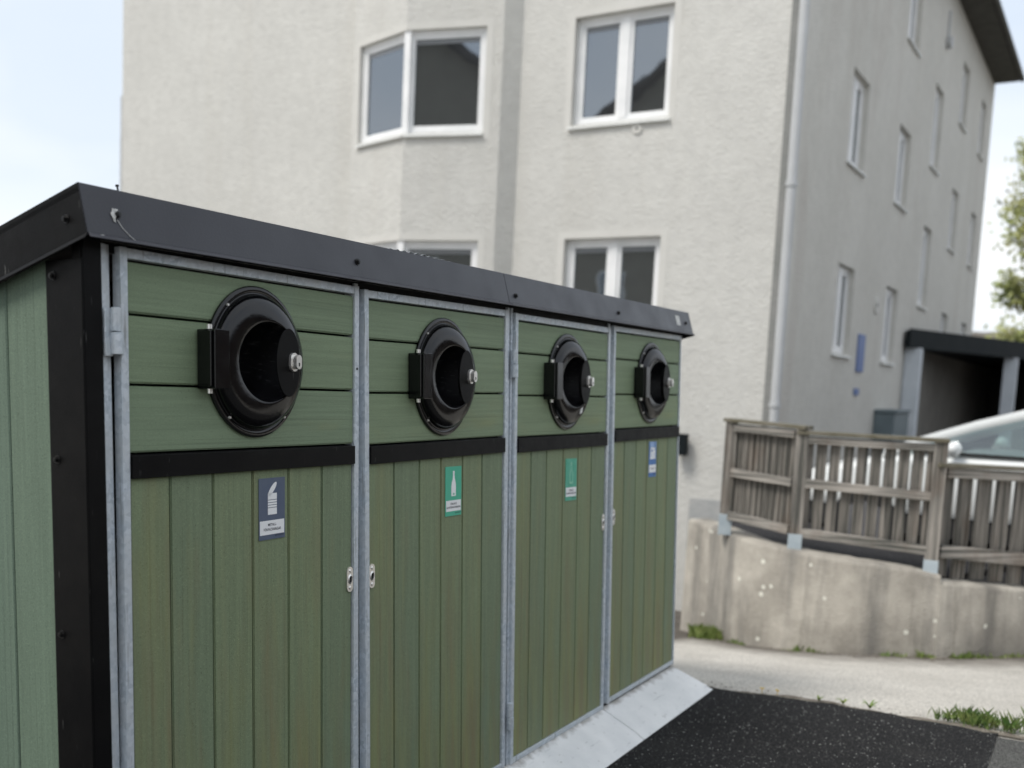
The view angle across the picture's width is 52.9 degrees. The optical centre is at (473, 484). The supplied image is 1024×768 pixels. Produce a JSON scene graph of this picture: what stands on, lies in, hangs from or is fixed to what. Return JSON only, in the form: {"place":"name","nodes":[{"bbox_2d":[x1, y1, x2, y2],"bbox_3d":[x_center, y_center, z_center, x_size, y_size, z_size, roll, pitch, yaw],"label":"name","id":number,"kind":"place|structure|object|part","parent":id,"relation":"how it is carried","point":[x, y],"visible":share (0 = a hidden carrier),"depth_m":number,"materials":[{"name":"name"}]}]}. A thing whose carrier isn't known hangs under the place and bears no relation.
{"place":"outdoors","nodes":[
{"label":"outdoors","id":0,"kind":"place"},
{"bbox_2d":[0,0,1023,331],"label":"sky","id":1,"kind":"structure","parent":0,"point":[61,61],"materials":[{"name":"white"}]},
{"bbox_2d":[606,687,997,767],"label":"asphalt pavement","id":2,"kind":"structure","parent":0,"point":[697,721],"depth_m":4.48,"materials":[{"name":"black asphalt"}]},
{"bbox_2d":[0,182,694,767],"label":"recycling cabinet","id":3,"kind":"object","parent":2,"relation":"on","point":[276,496],"visible":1,"depth_m":2.80,"materials":[{"name":"green wood"}]},
{"bbox_3d":[-0.584,0.296,2.631,0.217,1.674,0.878,3,5,31],"label":"door","id":4,"kind":"part","parent":3,"relation":"part of","materials":[{"name":"wood"}]},
{"bbox_2d":[389,248,449,261],"bbox_3d":[-0.500,-0.681,3.429,0.787,0.124,0.620,3,6,31],"label":"corrugated sheet","id":5,"kind":"object","parent":3,"relation":"on","point":[419,254],"visible":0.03,"depth_m":3.22,"materials":[{"name":"grey plastic"}]},
{"bbox_3d":[-0.118,0.243,3.389,0.217,1.674,0.836,3,6,31],"label":"door","id":6,"kind":"part","parent":3,"relation":"part of","materials":[{"name":"wood"}]},
{"bbox_3d":[0.336,0.189,4.128,0.217,1.674,0.867,3,6,31],"label":"door","id":7,"kind":"part","parent":3,"relation":"part of","materials":[{"name":"wood"}]},
{"bbox_3d":[0.799,0.118,4.879,0.217,1.674,0.822,3,6,31],"label":"door","id":8,"kind":"part","parent":3,"relation":"part of","materials":[{"name":"wood"}]},
{"bbox_2d":[504,709,643,767],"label":"ramp plate","id":9,"kind":"object","parent":2,"relation":"on","point":[602,738],"visible":1,"depth_m":4.20,"materials":[{"name":"metal"}]},
{"bbox_2d":[603,666,712,738],"bbox_3d":[0.899,1.025,4.899,0.219,0.118,0.919,3,6,31],"label":"ramp plate","id":10,"kind":"object","parent":2,"relation":"on","point":[648,707],"visible":1,"depth_m":4.84,"materials":[{"name":"metal"}]},
{"bbox_2d":[670,610,1023,767],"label":"ground","id":11,"kind":"structure","parent":0,"point":[898,685],"depth_m":6.14,"materials":[{"name":"grey concrete"}]},
{"bbox_2d":[120,0,1023,610],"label":"apartment building","id":12,"kind":"structure","parent":11,"relation":"on","point":[780,202],"depth_m":13.63,"materials":[{"name":"grey paint"}]},
{"bbox_2d":[355,34,404,147],"bbox_3d":[-1.246,-5.402,14.165,0.165,1.389,1.075,-3,8,-41],"label":"window","id":13,"kind":"structure","parent":12,"relation":"in","point":[383,65],"depth_m":14.26,"materials":[{"name":"white glass"}]},
{"bbox_2d":[370,241,396,249],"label":"window","id":14,"kind":"structure","parent":12,"relation":"in","point":[393,245],"depth_m":14.25,"materials":[{"name":"white glass"}]},
{"bbox_2d":[406,241,477,266],"bbox_3d":[-0.481,-2.623,13.953,1.114,1.320,0.060,4,6,16],"label":"window","id":15,"kind":"structure","parent":12,"relation":"in","point":[460,252],"depth_m":13.85,"materials":[{"name":"white glass"}]},
{"bbox_2d":[402,27,486,136],"bbox_3d":[-0.378,-5.306,13.617,1.115,1.389,0.165,4,6,16],"label":"window","id":16,"kind":"structure","parent":12,"relation":"in","point":[449,66],"depth_m":13.66,"materials":[{"name":"clear glass"}]},
{"bbox_2d":[565,237,660,305],"bbox_3d":[1.760,-2.457,13.084,1.325,1.310,0.068,6,7,32],"label":"window","id":17,"kind":"structure","parent":12,"relation":"in","point":[624,268],"depth_m":13.01,"materials":[{"name":"clear glass"}]},
{"bbox_2d":[567,5,674,129],"bbox_3d":[1.845,-5.140,12.746,1.385,1.379,0.195,6,7,32],"label":"window","id":18,"kind":"structure","parent":12,"relation":"in","point":[624,60],"depth_m":12.78,"materials":[{"name":"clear glass"}]},
{"bbox_2d":[679,433,688,455],"bbox_3d":[2.534,-0.484,12.506,0.140,0.260,0.169,6,7,32],"label":"wall lamp","id":19,"kind":"object","parent":12,"relation":"attached to","point":[683,443],"visible":0.77,"depth_m":12.42,"materials":[{"name":"black metal"}]},
{"bbox_2d":[831,265,851,358],"bbox_3d":[5.161,-2.426,14.491,0.185,1.269,1.080,6,7,32],"label":"window","id":20,"kind":"structure","parent":12,"relation":"in","point":[843,273],"depth_m":14.75,"materials":[{"name":"grey glass"}]},
{"bbox_2d":[853,388,858,394],"bbox_3d":[5.774,-1.397,15.534,0.023,0.100,0.280,6,7,32],"label":"wall sign","id":21,"kind":"object","parent":12,"relation":"attached to","point":[855,391],"visible":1,"depth_m":15.48,"materials":[{"name":"blue metal"}]},
{"bbox_2d":[846,74,866,177],"bbox_3d":[5.273,-4.979,14.220,0.185,1.269,1.080,6,7,32],"label":"window","id":22,"kind":"structure","parent":12,"relation":"in","point":[858,88],"depth_m":14.47,"materials":[{"name":"grey glass"}]},
{"bbox_2d":[855,334,865,371],"bbox_3d":[5.843,-1.978,15.540,0.023,0.560,0.440,6,7,32],"label":"wall sign","id":23,"kind":"object","parent":12,"relation":"attached to","point":[861,341],"visible":1,"depth_m":15.48,"materials":[{"name":"blue metal"}]},
{"bbox_2d":[880,288,894,365],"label":"window","id":24,"kind":"structure","parent":12,"relation":"in","point":[889,293],"depth_m":17.56,"materials":[{"name":"grey glass"}]},
{"bbox_2d":[893,130,907,213],"bbox_3d":[7.031,-5.194,16.981,0.185,1.269,1.080,6,7,32],"label":"window","id":25,"kind":"structure","parent":12,"relation":"in","point":[902,139],"depth_m":17.29,"materials":[{"name":"grey glass"}]},
{"bbox_2d":[907,0,921,57],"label":"window","id":26,"kind":"structure","parent":12,"relation":"in","point":[914,3],"depth_m":17.04,"materials":[{"name":"grey glass"}]},
{"bbox_2d":[917,229,927,310],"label":"window","id":27,"kind":"structure","parent":12,"relation":"in","point":[925,232],"depth_m":19.83,"materials":[{"name":"grey glass"}]},
{"bbox_2d":[929,90,939,175],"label":"window","id":28,"kind":"structure","parent":12,"relation":"in","point":[931,164],"depth_m":19.56,"materials":[{"name":"grey glass"}]},
{"bbox_2d":[940,314,943,331],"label":"window","id":29,"kind":"structure","parent":12,"relation":"in","point":[942,316],"depth_m":22.41,"materials":[{"name":"grey glass"}]},
{"bbox_2d":[947,192,955,254],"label":"window","id":30,"kind":"structure","parent":12,"relation":"in","point":[953,195],"depth_m":22.16,"materials":[{"name":"grey glass"}]},
{"bbox_2d":[958,69,966,133],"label":"window","id":31,"kind":"structure","parent":12,"relation":"in","point":[964,72],"depth_m":21.89,"materials":[{"name":"grey glass"}]},
{"bbox_2d":[967,216,973,269],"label":"window","id":32,"kind":"structure","parent":12,"relation":"in","point":[968,265],"depth_m":24.76,"materials":[{"name":"grey glass"}]},
{"bbox_2d":[977,106,983,161],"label":"window","id":33,"kind":"structure","parent":12,"relation":"in","point":[978,153],"depth_m":24.48,"materials":[{"name":"grey glass"}]},
{"bbox_2d":[680,518,1023,657],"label":"retaining wall","id":34,"kind":"structure","parent":11,"relation":"on","point":[747,588],"depth_m":7.74,"materials":[{"name":"concrete"}]},
{"bbox_2d":[718,418,1023,585],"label":"wooden fence","id":35,"kind":"object","parent":34,"relation":"on","point":[769,482],"visible":0.98,"depth_m":7.77,"materials":[{"name":"wood"}]},
{"bbox_2d":[687,623,1023,658],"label":"wall foot weeds","id":36,"kind":"object","parent":11,"relation":"on","point":[702,631],"depth_m":8.22,"materials":[{"name":"green plant"}]},
{"bbox_2d":[700,639,1023,734],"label":"pebbles","id":37,"kind":"object","parent":11,"relation":"on","point":[915,657],"visible":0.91,"depth_m":7.56,"materials":[{"name":"stone"}]},
{"bbox_2d":[708,686,1023,738],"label":"soil","id":38,"kind":"structure","parent":11,"relation":"on","point":[932,720],"depth_m":4.80,"materials":[{"name":"brown soil"}]},
{"bbox_2d":[864,700,876,708],"bbox_3d":[1.907,1.062,4.941,0.094,0.036,0.076,3,6,2],"label":"weed","id":39,"kind":"object","parent":11,"relation":"on","point":[871,704],"visible":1,"depth_m":4.94,"materials":[{"name":"green plant"}]},
{"bbox_2d":[927,704,1023,734],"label":"grass","id":40,"kind":"structure","parent":11,"relation":"on","point":[972,717],"depth_m":4.69,"materials":[{"name":"green plant"}]},
{"bbox_2d":[942,713,1023,729],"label":"clover","id":41,"kind":"object","parent":11,"relation":"on","point":[948,718],"visible":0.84,"depth_m":4.72,"materials":[{"name":"green plant"}]},
{"bbox_2d":[701,521,1023,585],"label":"parking ground","id":42,"kind":"structure","parent":0,"point":[905,558],"depth_m":8.44,"materials":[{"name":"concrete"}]},
{"bbox_2d":[871,409,910,453],"bbox_3d":[7.020,-0.658,17.341,0.348,1.200,1.360,6,7,32],"label":"utility cabinet","id":43,"kind":"object","parent":42,"relation":"on","point":[890,422],"visible":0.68,"depth_m":16.80,"materials":[{"name":"grey metal"}]},
{"bbox_2d":[808,410,1023,552],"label":"parked car","id":44,"kind":"object","parent":42,"relation":"on","point":[963,449],"visible":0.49,"depth_m":8.94,"materials":[{"name":"paint"}]},
{"bbox_2d":[900,328,1023,448],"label":"carport","id":45,"kind":"object","parent":42,"relation":"on","point":[950,380],"visible":0.69,"depth_m":21.05,"materials":[{"name":"black metal"}]},
{"bbox_2d":[983,137,1023,341],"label":"deciduous tree","id":46,"kind":"object","parent":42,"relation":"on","point":[1012,288],"visible":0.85,"depth_m":32.45,"materials":[{"name":"green plant"}]},
{"bbox_2d":[972,331,1020,340],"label":"hills","id":47,"kind":"structure","parent":0,"point":[980,334],"depth_m":105.21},
{"bbox_2d":[988,737,1023,767],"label":"older asphalt pavement","id":48,"kind":"structure","parent":0,"point":[1007,753],"depth_m":4.32,"materials":[{"name":"grey asphalt"}]}
]}

